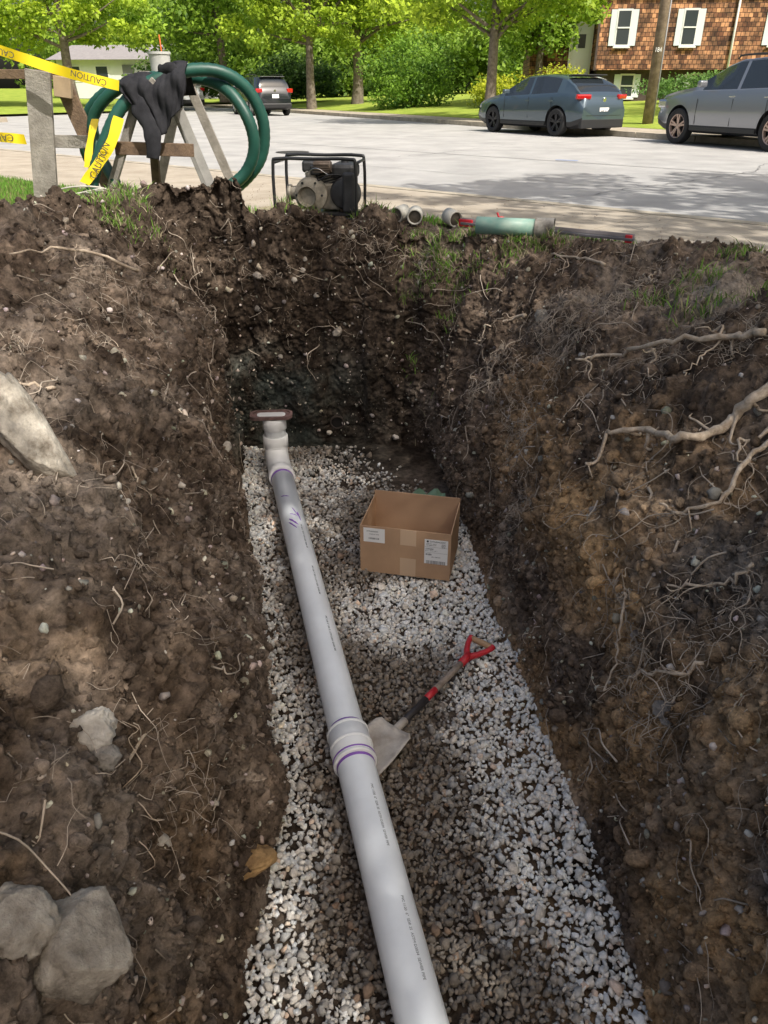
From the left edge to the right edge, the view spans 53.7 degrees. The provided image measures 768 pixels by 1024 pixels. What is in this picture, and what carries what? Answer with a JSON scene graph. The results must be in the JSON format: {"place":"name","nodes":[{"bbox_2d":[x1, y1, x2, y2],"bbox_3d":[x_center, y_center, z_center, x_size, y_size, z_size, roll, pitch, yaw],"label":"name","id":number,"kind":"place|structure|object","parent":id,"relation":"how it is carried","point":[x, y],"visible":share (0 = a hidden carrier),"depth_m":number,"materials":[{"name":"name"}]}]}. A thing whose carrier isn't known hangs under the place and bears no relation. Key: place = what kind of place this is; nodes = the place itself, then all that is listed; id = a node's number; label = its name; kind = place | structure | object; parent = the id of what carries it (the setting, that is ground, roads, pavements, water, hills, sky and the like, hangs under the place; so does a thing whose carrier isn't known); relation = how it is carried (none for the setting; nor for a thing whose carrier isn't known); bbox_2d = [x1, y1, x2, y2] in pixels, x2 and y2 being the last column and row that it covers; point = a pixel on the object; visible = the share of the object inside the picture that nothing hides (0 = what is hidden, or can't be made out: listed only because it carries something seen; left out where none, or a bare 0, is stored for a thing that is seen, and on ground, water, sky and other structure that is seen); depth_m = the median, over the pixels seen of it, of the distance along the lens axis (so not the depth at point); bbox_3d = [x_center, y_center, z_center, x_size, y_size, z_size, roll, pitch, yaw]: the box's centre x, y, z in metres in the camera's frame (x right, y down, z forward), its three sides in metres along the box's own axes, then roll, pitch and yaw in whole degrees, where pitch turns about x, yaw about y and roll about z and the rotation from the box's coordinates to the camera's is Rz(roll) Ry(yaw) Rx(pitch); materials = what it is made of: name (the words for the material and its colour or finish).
{"place":"outdoors","nodes":[
{"label":"outdoors","id":0,"kind":"place"},
{"bbox_2d":[0,117,7,121],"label":"corner sidewalk","id":1,"kind":"structure","parent":0,"point":[3,119],"depth_m":28.50,"materials":[{"name":"concrete"}]},
{"bbox_2d":[0,89,117,113],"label":"lawn","id":2,"kind":"structure","parent":0,"point":[13,101],"depth_m":46.50,"materials":[{"name":"green plant"}]},
{"bbox_2d":[0,0,157,98],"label":"maple tree","id":3,"kind":"object","parent":2,"relation":"on","point":[74,18],"visible":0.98,"depth_m":38.33,"materials":[{"name":"green plant"}]},
{"bbox_2d":[56,59,202,98],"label":"walls","id":4,"kind":"structure","parent":2,"relation":"on","point":[86,91],"depth_m":51.46,"materials":[{"name":"white paint"}]},
{"bbox_2d":[72,65,80,81],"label":"window trim","id":5,"kind":"structure","parent":4,"relation":"attached to","point":[79,70],"depth_m":51.58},
{"bbox_2d":[94,65,109,77],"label":"window trim","id":6,"kind":"structure","parent":4,"relation":"attached to","point":[95,66],"depth_m":51.38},
{"bbox_2d":[96,67,107,76],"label":"window","id":7,"kind":"structure","parent":4,"relation":"in","point":[101,71],"depth_m":51.48,"materials":[{"name":"grey glass"}]},
{"bbox_2d":[45,45,186,59],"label":"roof","id":8,"kind":"structure","parent":4,"relation":"on","point":[80,52],"depth_m":51.98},
{"bbox_2d":[122,65,133,76],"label":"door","id":9,"kind":"structure","parent":4,"relation":"attached to","point":[126,69],"depth_m":51.18,"materials":[{"name":"grey"}]},
{"bbox_2d":[0,0,519,88],"label":"sky","id":10,"kind":"structure","parent":0,"point":[4,83],"materials":[{"name":"white"}]},
{"bbox_2d":[0,175,636,243],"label":"lawn","id":11,"kind":"structure","parent":0,"point":[4,196],"depth_m":8.27,"materials":[{"name":"green plant"}]},
{"bbox_2d":[0,68,107,196],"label":"sawhorse","id":12,"kind":"object","parent":11,"relation":"on","point":[45,141],"visible":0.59,"depth_m":6.37,"materials":[{"name":"grey wood"}]},
{"bbox_2d":[106,77,243,199],"bbox_3d":[-1.914,-3.289,6.837,1.100,1.115,1.289,0,29,0],"label":"sawhorse","id":13,"kind":"object","parent":11,"relation":"on","point":[125,146],"visible":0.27,"depth_m":6.38,"materials":[{"name":"grey wood"}]},
{"bbox_2d":[119,60,195,159],"bbox_3d":[-1.831,-3.279,6.196,0.546,0.704,0.417,0,29,0],"label":"jacket","id":14,"kind":"object","parent":13,"relation":"on","point":[157,106],"visible":0.94,"depth_m":6.04,"materials":[{"name":"fabric"}]},
{"bbox_2d":[139,35,185,95],"bbox_3d":[-2.030,-4.054,6.899,0.204,0.480,0.363,-43,50,-51],"label":"bucket","id":15,"kind":"object","parent":13,"relation":"on","point":[156,58],"visible":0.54,"depth_m":6.81,"materials":[{"name":"plastic"}]},
{"bbox_2d":[61,62,269,196],"bbox_3d":[-1.846,-3.112,6.372,1.745,1.140,0.956,0,29,0],"label":"suction hose","id":16,"kind":"object","parent":13,"relation":"on","point":[217,77],"visible":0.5,"depth_m":6.27,"materials":[{"name":"green"}]},
{"bbox_2d":[0,45,123,184],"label":"caution tape","id":17,"kind":"object","parent":16,"relation":"attached to","point":[106,150],"visible":1,"depth_m":6.08,"materials":[{"name":"yellow plastic"}]},
{"bbox_2d":[0,176,767,1023],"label":"trench wall soil","id":18,"kind":"structure","parent":0,"point":[50,608],"depth_m":3.39,"materials":[{"name":"brown soil"}]},
{"bbox_2d":[0,881,61,961],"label":"boulder","id":19,"kind":"object","parent":18,"relation":"on","point":[30,920],"visible":0.95,"depth_m":1.58,"materials":[{"name":"grey stone"}]},
{"bbox_2d":[0,371,76,477],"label":"boulder","id":20,"kind":"object","parent":18,"relation":"on","point":[29,440],"visible":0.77,"depth_m":2.81,"materials":[{"name":"beige stone"}]},
{"bbox_2d":[33,886,133,1005],"bbox_3d":[-0.691,0.955,1.679,0.223,0.188,0.211,-17,33,-27],"label":"boulder","id":21,"kind":"object","parent":18,"relation":"on","point":[85,958],"visible":0.75,"depth_m":1.63,"materials":[{"name":"grey stone"}]},
{"bbox_2d":[69,706,117,751],"bbox_3d":[-0.798,0.603,2.090,0.118,0.127,0.109,-3,29,-5],"label":"rock","id":22,"kind":"object","parent":18,"relation":"on","point":[98,725],"visible":0.78,"depth_m":2.06,"materials":[{"name":"grey stone"}]},
{"bbox_2d":[90,744,122,771],"bbox_3d":[-0.760,0.667,2.073,0.082,0.069,0.073,-20,35,-31],"label":"rock","id":23,"kind":"object","parent":18,"relation":"on","point":[109,757],"visible":0.73,"depth_m":2.05,"materials":[{"name":"grey stone"}]},
{"bbox_2d":[157,831,171,846],"bbox_3d":[-0.682,0.995,2.306,0.082,0.068,0.048,19,68,18],"label":"rock","id":24,"kind":"object","parent":18,"relation":"on","point":[163,838],"visible":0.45,"depth_m":2.29,"materials":[{"name":"grey stone"}]},
{"bbox_2d":[223,441,231,451],"bbox_3d":[-1.073,-0.449,5.198,0.063,0.087,0.050,11,-24,-33],"label":"rock","id":25,"kind":"object","parent":18,"relation":"on","point":[227,444],"visible":0.89,"depth_m":5.18,"materials":[{"name":"beige stone"}]},
{"bbox_2d":[252,271,262,279],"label":"rock","id":26,"kind":"object","parent":18,"relation":"on","point":[257,275],"visible":1,"depth_m":6.02,"materials":[{"name":"beige stone"}]},
{"bbox_2d":[244,841,277,880],"bbox_3d":[-0.490,1.287,2.813,0.192,0.105,0.128,-9,42,-15],"label":"dry leaf","id":27,"kind":"object","parent":18,"relation":"on","point":[262,858],"visible":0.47,"depth_m":2.78,"materials":[{"name":"brown plant"}]},
{"bbox_2d":[271,153,365,220],"bbox_3d":[-0.522,-2.650,6.201,0.695,0.486,0.473,4,29,7],"label":"water pump","id":28,"kind":"object","parent":18,"relation":"on","point":[327,185],"visible":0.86,"depth_m":6.09,"materials":[{"name":"metal"}]},
{"bbox_2d":[330,414,343,428],"bbox_3d":[-0.409,-0.795,6.652,0.118,0.118,0.070,0,29,0],"label":"old drain","id":29,"kind":"object","parent":18,"relation":"on","point":[335,421],"visible":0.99,"depth_m":6.63,"materials":[{"name":"ceramic"}]},
{"bbox_2d":[332,326,341,335],"bbox_3d":[-0.382,-1.499,6.285,0.081,0.086,0.079,8,30,14],"label":"rock","id":30,"kind":"object","parent":18,"relation":"on","point":[337,331],"visible":1,"depth_m":6.26,"materials":[{"name":"beige stone"}]},
{"bbox_2d":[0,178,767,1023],"bbox_3d":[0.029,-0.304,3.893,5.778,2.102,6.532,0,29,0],"label":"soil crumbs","id":31,"kind":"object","parent":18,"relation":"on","point":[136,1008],"visible":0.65,"depth_m":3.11,"materials":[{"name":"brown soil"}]},
{"bbox_2d":[0,176,767,1023],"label":"tree roots","id":32,"kind":"object","parent":18,"relation":"in","point":[736,414],"visible":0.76,"depth_m":3.33,"materials":[{"name":"brown plant"}]},
{"bbox_2d":[1,176,767,1022],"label":"soil pebbles","id":33,"kind":"object","parent":18,"relation":"on","point":[725,928],"visible":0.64,"depth_m":3.21,"materials":[{"name":"stone"}]},
{"bbox_2d":[391,204,409,221],"bbox_3d":[0.137,-2.501,6.360,0.123,0.135,0.141,19,34,30],"label":"pipe fitting","id":34,"kind":"object","parent":18,"relation":"on","point":[401,211],"visible":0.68,"depth_m":6.32,"materials":[{"name":"grey plastic"}]},
{"bbox_2d":[58,178,767,445],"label":"grass tufts","id":35,"kind":"object","parent":18,"relation":"on","point":[114,198],"visible":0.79,"depth_m":5.52,"materials":[{"name":"green plant"}]},
{"bbox_2d":[407,205,422,224],"bbox_3d":[0.258,-2.449,6.264,0.124,0.138,0.144,3,29,6],"label":"pipe fitting","id":36,"kind":"object","parent":18,"relation":"on","point":[415,215],"visible":1,"depth_m":6.23,"materials":[{"name":"grey plastic"}]},
{"bbox_2d":[442,208,462,226],"bbox_3d":[0.552,-2.387,6.155,0.124,0.137,0.142,-13,32,-22],"label":"pipe fitting","id":37,"kind":"object","parent":18,"relation":"on","point":[450,216],"visible":0.93,"depth_m":6.12,"materials":[{"name":"grey plastic"}]},
{"bbox_2d":[475,216,554,237],"bbox_3d":[0.975,-2.127,5.660,0.574,0.146,0.146,9,30,15],"label":"green pipe","id":38,"kind":"object","parent":18,"relation":"on","point":[537,226],"visible":0.89,"depth_m":5.61,"materials":[{"name":"plastic"}]},
{"bbox_2d":[534,309,547,323],"bbox_3d":[1.066,-1.315,5.122,0.103,0.110,0.091,0,29,0],"label":"rock","id":39,"kind":"object","parent":18,"relation":"on","point":[542,313],"visible":0.6,"depth_m":5.09,"materials":[{"name":"grey stone"}]},
{"bbox_2d":[459,218,634,242],"bbox_3d":[1.202,-2.145,5.771,1.401,0.075,0.045,17,33,27],"label":"spirit level","id":40,"kind":"object","parent":18,"relation":"on","point":[624,237],"visible":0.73,"depth_m":5.59,"materials":[{"name":"red paint"}]},
{"bbox_2d":[652,700,672,725],"bbox_3d":[1.044,0.740,2.788,0.117,0.091,0.115,26,26,-14],"label":"rock","id":41,"kind":"object","parent":18,"relation":"on","point":[657,709],"visible":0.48,"depth_m":2.76,"materials":[{"name":"grey stone"}]},
{"bbox_2d":[0,105,767,222],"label":"road","id":42,"kind":"structure","parent":0,"point":[299,131],"depth_m":13.48,"materials":[{"name":"grey asphalt"}]},
{"bbox_2d":[183,85,204,104],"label":"parked suv","id":43,"kind":"object","parent":42,"relation":"on","point":[187,100],"visible":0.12,"depth_m":43.27,"materials":[{"name":"grey paint"}]},
{"bbox_2d":[232,74,292,115],"bbox_3d":[-5.900,-19.839,36.109,2.210,1.675,4.531,-13,32,-23],"label":"parked suv","id":44,"kind":"object","parent":42,"relation":"on","point":[273,91],"visible":0.59,"depth_m":34.43,"materials":[{"name":"grey paint"}]},
{"bbox_2d":[0,148,767,225],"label":"kerb","id":45,"kind":"structure","parent":42,"relation":"on","point":[594,207],"depth_m":7.64,"materials":[{"name":"concrete"}]},
{"bbox_2d":[2,124,766,199],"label":"road cracks","id":46,"kind":"object","parent":42,"relation":"on","point":[503,157],"visible":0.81,"depth_m":13.12,"materials":[{"name":"grey asphalt"}]},
{"bbox_2d":[190,104,759,146],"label":"kerb","id":47,"kind":"structure","parent":42,"relation":"on","point":[716,140],"depth_m":21.18,"materials":[{"name":"concrete"}]},
{"bbox_2d":[478,74,626,135],"bbox_3d":[4.522,-11.283,21.012,2.160,1.438,4.468,-15,33,-25],"label":"parked hatchback","id":48,"kind":"object","parent":42,"relation":"on","point":[557,104],"visible":0.98,"depth_m":19.70,"materials":[{"name":"blue paint"}]},
{"bbox_2d":[658,52,767,151],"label":"parked suv","id":49,"kind":"object","parent":42,"relation":"on","point":[732,100],"visible":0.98,"depth_m":15.83,"materials":[{"name":"grey paint"}]},
{"bbox_2d":[0,150,767,250],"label":"sidewalk","id":50,"kind":"structure","parent":0,"point":[640,226],"depth_m":7.28,"materials":[{"name":"concrete"}]},
{"bbox_2d":[242,184,751,260],"bbox_3d":[1.722,-2.306,6.159,9.986,0.016,2.100,23,37,35],"label":"loose grit","id":51,"kind":"object","parent":50,"relation":"on","point":[446,228],"visible":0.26,"depth_m":6.15,"materials":[{"name":"soil"}]},
{"bbox_2d":[204,90,663,128],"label":"lawn","id":52,"kind":"structure","parent":0,"point":[632,117],"depth_m":34.74,"materials":[{"name":"green plant"}]},
{"bbox_2d":[121,51,235,98],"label":"dark shrub","id":53,"kind":"object","parent":52,"relation":"on","point":[213,92],"visible":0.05,"depth_m":48.24,"materials":[{"name":"green plant"}]},
{"bbox_2d":[114,0,287,102],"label":"maple tree","id":54,"kind":"object","parent":52,"relation":"on","point":[189,16],"visible":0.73,"depth_m":40.95,"materials":[{"name":"green plant"}]},
{"bbox_2d":[204,64,252,98],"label":"wing","id":55,"kind":"structure","parent":52,"relation":"on","point":[207,96],"depth_m":52.28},
{"bbox_2d":[247,50,351,99],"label":"dark shrub","id":56,"kind":"object","parent":52,"relation":"on","point":[296,81],"visible":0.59,"depth_m":46.34,"materials":[{"name":"green plant"}]},
{"bbox_2d":[214,0,390,108],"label":"maple tree","id":57,"kind":"object","parent":52,"relation":"on","point":[307,17],"visible":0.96,"depth_m":38.11,"materials":[{"name":"green plant"}]},
{"bbox_2d":[164,14,524,97],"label":"distant trees","id":58,"kind":"object","parent":52,"relation":"on","point":[476,52],"visible":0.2,"depth_m":51.73,"materials":[{"name":"green plant"}]},
{"bbox_2d":[299,0,473,103],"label":"maple tree","id":59,"kind":"object","parent":52,"relation":"on","point":[357,89],"visible":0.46,"depth_m":40.41,"materials":[{"name":"green plant"}]},
{"bbox_2d":[355,24,469,116],"bbox_3d":[1.281,-20.431,35.561,5.330,4.180,4.594,0,29,0],"label":"round shrub","id":60,"kind":"object","parent":52,"relation":"on","point":[406,93],"visible":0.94,"depth_m":34.95,"materials":[{"name":"green plant"}]},
{"bbox_2d":[461,69,538,107],"bbox_3d":[5.276,-17.904,32.458,3.858,1.778,2.868,0,29,0],"label":"yellow shrub","id":61,"kind":"object","parent":52,"relation":"on","point":[479,91],"visible":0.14,"depth_m":31.92,"materials":[{"name":"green plant"}]},
{"bbox_2d":[475,1,581,75],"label":"maple tree","id":62,"kind":"object","parent":52,"relation":"on","point":[563,33],"visible":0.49,"depth_m":31.44,"materials":[{"name":"green plant"}]},
{"bbox_2d":[522,1,595,78],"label":"entry wall","id":63,"kind":"structure","parent":52,"relation":"on","point":[529,63],"depth_m":32.67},
{"bbox_2d":[570,27,591,73],"bbox_3d":[8.382,-19.496,32.390,0.700,2.000,0.038,3,29,5],"label":"door","id":64,"kind":"structure","parent":63,"relation":"attached to","point":[581,53],"depth_m":32.31,"materials":[{"name":"white"}]},
{"bbox_2d":[575,59,583,72],"bbox_3d":[8.379,-19.046,32.609,0.360,0.700,0.013,3,29,5],"label":"door panel line","id":65,"kind":"object","parent":64,"relation":"attached to","point":[579,62],"visible":0.5,"depth_m":32.53,"materials":[{"name":"wood"}]},
{"bbox_2d":[578,34,585,47],"bbox_3d":[8.379,-19.919,32.122,0.300,0.500,0.012,3,29,5],"label":"door light","id":66,"kind":"object","parent":64,"relation":"attached to","point":[582,41],"visible":1,"depth_m":32.12,"materials":[{"name":"black glass"}]},
{"bbox_2d":[535,62,588,74],"bbox_3d":[7.185,-17.230,30.989,3.572,1.971,2.717,-18,34,-29],"label":"yellow shrub","id":67,"kind":"object","parent":52,"relation":"on","point":[564,71],"visible":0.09,"depth_m":30.64,"materials":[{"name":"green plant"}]},
{"bbox_2d":[590,70,722,100],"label":"wall","id":68,"kind":"structure","parent":52,"relation":"on","point":[610,76],"depth_m":31.86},
{"bbox_2d":[619,74,634,97],"bbox_3d":[10.236,-17.998,32.064,0.600,0.890,0.047,3,29,5],"label":"frame","id":69,"kind":"object","parent":68,"relation":"attached to","point":[621,75],"visible":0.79,"depth_m":31.94,"materials":[{"name":"white paint"}]},
{"bbox_2d":[614,74,620,87],"bbox_3d":[9.819,-18.021,32.106,0.230,0.850,0.036,3,29,5],"label":"shutter","id":70,"kind":"object","parent":69,"relation":"attached to","point":[616,79],"visible":0.57,"depth_m":31.98,"materials":[{"name":"white wood"}]},
{"bbox_2d":[620,76,633,95],"bbox_3d":[10.233,-17.983,32.037,0.480,0.750,0.012,3,29,5],"label":"glass","id":71,"kind":"object","parent":69,"relation":"attached to","point":[626,80],"visible":0.79,"depth_m":32.00,"materials":[{"name":"grey glass"}]},
{"bbox_2d":[632,74,640,96],"bbox_3d":[10.655,-17.979,32.029,0.230,0.850,0.036,3,29,5],"label":"shutter","id":72,"kind":"object","parent":68,"relation":"attached to","point":[638,76],"visible":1,"depth_m":31.97,"materials":[{"name":"white"}]},
{"bbox_2d":[590,0,767,70],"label":"wall","id":73,"kind":"structure","parent":68,"relation":"on","point":[711,51],"depth_m":30.66,"materials":[{"name":"brown wood"}]},
{"bbox_2d":[593,5,602,69],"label":"corner trim","id":74,"kind":"structure","parent":73,"relation":"attached to","point":[596,48],"depth_m":31.10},
{"bbox_2d":[608,9,617,45],"bbox_3d":[9.275,-19.619,30.762,0.230,1.250,0.036,3,29,5],"label":"shutter","id":75,"kind":"object","parent":73,"relation":"attached to","point":[612,27],"visible":1,"depth_m":30.74,"materials":[{"name":"white wood"}]},
{"bbox_2d":[614,9,633,45],"bbox_3d":[9.692,-19.596,30.720,0.600,1.290,0.047,3,29,5],"label":"frame","id":76,"kind":"object","parent":73,"relation":"attached to","point":[619,10],"visible":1,"depth_m":30.69,"materials":[{"name":"white paint"}]},
{"bbox_2d":[613,46,629,47],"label":"sill","id":77,"kind":"structure","parent":76,"relation":"attached to","point":[621,46],"depth_m":30.96,"materials":[{"name":"white paint"}]},
{"bbox_2d":[616,11,631,43],"bbox_3d":[9.689,-19.581,30.694,0.480,1.150,0.011,3,29,5],"label":"glass","id":78,"kind":"object","parent":76,"relation":"attached to","point":[624,20],"visible":1,"depth_m":30.68,"materials":[{"name":"grey glass"}]},
{"bbox_2d":[629,9,639,45],"bbox_3d":[10.110,-19.576,30.686,0.230,1.250,0.036,3,29,5],"label":"shutter","id":79,"kind":"object","parent":76,"relation":"attached to","point":[634,27],"visible":1,"depth_m":30.67,"materials":[{"name":"white wood"}]},
{"bbox_2d":[679,8,700,45],"bbox_3d":[12.278,-19.463,30.483,0.600,1.290,0.047,3,29,5],"label":"frame","id":80,"kind":"object","parent":73,"relation":"attached to","point":[686,9],"visible":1,"depth_m":30.46,"materials":[{"name":"white paint"}]},
{"bbox_2d":[673,9,684,45],"bbox_3d":[11.861,-19.487,30.525,0.230,1.250,0.036,3,29,5],"label":"shutter","id":81,"kind":"object","parent":80,"relation":"attached to","point":[678,30],"visible":1,"depth_m":30.51,"materials":[{"name":"white"}]},
{"bbox_2d":[678,46,695,47],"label":"sill","id":82,"kind":"structure","parent":80,"relation":"attached to","point":[686,46],"depth_m":30.73,"materials":[{"name":"white paint"}]},
{"bbox_2d":[681,10,698,43],"bbox_3d":[12.275,-19.448,30.456,0.480,1.150,0.011,3,29,5],"label":"glass","id":83,"kind":"object","parent":80,"relation":"attached to","point":[691,18],"visible":1,"depth_m":30.45,"materials":[{"name":"grey glass"}]},
{"bbox_2d":[695,8,706,44],"bbox_3d":[12.696,-19.444,30.448,0.230,1.250,0.036,3,29,5],"label":"shutter","id":84,"kind":"object","parent":80,"relation":"attached to","point":[700,26],"visible":1,"depth_m":30.42,"materials":[{"name":"white wood"}]},
{"bbox_2d":[726,0,741,68],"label":"downspout","id":85,"kind":"object","parent":73,"relation":"attached to","point":[734,31],"visible":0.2,"depth_m":30.36,"materials":[{"name":"white paint"}]},
{"bbox_2d":[761,14,767,44],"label":"shutter","id":86,"kind":"object","parent":73,"relation":"attached to","point":[765,38],"visible":1,"depth_m":30.34,"materials":[{"name":"white wood"}]},
{"bbox_2d":[642,0,671,128],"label":"utility pole","id":87,"kind":"object","parent":52,"relation":"on","point":[657,58],"visible":0.98,"depth_m":21.07,"materials":[{"name":"brown wood"}]},
{"bbox_2d":[624,70,721,99],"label":"garden plants","id":88,"kind":"object","parent":52,"relation":"on","point":[667,88],"visible":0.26,"depth_m":28.81,"materials":[{"name":"green plant"}]},
{"bbox_2d":[215,103,665,129],"bbox_3d":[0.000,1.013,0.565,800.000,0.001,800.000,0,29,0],"label":"ground","id":89,"kind":"structure","parent":0,"point":[423,115],"depth_m":38.88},
{"bbox_2d":[1,0,521,92],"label":"distant trees","id":90,"kind":"object","parent":89,"relation":"on","point":[49,50],"visible":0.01,"depth_m":70.38,"materials":[{"name":"green plant"}]},
{"bbox_2d":[365,0,611,99],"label":"maple tree","id":91,"kind":"object","parent":89,"relation":"on","point":[503,16],"visible":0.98,"depth_m":24.57,"materials":[{"name":"green plant"}]},
{"bbox_2d":[237,442,651,1023],"bbox_3d":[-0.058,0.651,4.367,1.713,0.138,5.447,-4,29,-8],"label":"gravel bed","id":92,"kind":"object","parent":0,"point":[503,950],"visible":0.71,"depth_m":3.28,"materials":[{"name":"grey gravel"}]},
{"bbox_2d":[262,420,449,1023],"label":"sewer pipe","id":93,"kind":"object","parent":92,"relation":"on","point":[413,989],"visible":1,"depth_m":3.16,"materials":[{"name":"white plastic"}]},
{"bbox_2d":[250,409,292,420],"bbox_3d":[-0.883,-0.759,5.943,0.330,0.022,0.170,-2,29,-3],"label":"cleanout plate","id":94,"kind":"object","parent":93,"relation":"on","point":[269,415],"visible":1,"depth_m":5.92,"materials":[{"name":"brown metal"}]},
{"bbox_2d":[360,490,459,580],"bbox_3d":[0.174,0.142,4.893,0.570,0.365,0.429,6,30,11],"label":"cardboard box","id":95,"kind":"object","parent":92,"relation":"on","point":[409,534],"visible":1,"depth_m":4.79,"materials":[{"name":"beige cardboard"}]},
{"bbox_2d":[394,488,444,496],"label":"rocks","id":96,"kind":"object","parent":92,"relation":"on","point":[435,492],"visible":0.16,"depth_m":5.33,"materials":[{"name":"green stone"}]},
{"bbox_2d":[367,634,494,774],"bbox_3d":[0.202,0.925,3.749,0.236,0.102,1.059,21,36,33],"label":"shovel","id":97,"kind":"object","parent":92,"relation":"on","point":[389,741],"visible":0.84,"depth_m":3.60,"materials":[{"name":"grey metal"}]},
{"bbox_2d":[203,103,757,139],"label":"sidewalk","id":98,"kind":"structure","parent":0,"point":[616,129],"depth_m":27.93,"materials":[{"name":"concrete"}]},
{"bbox_2d":[567,21,594,73],"bbox_3d":[8.361,-19.604,32.378,0.950,2.300,0.037,3,29,5],"label":"door frame","id":99,"kind":"object","parent":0,"point":[571,47],"visible":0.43,"depth_m":32.29,"materials":[{"name":"beige wood"}]}
]}

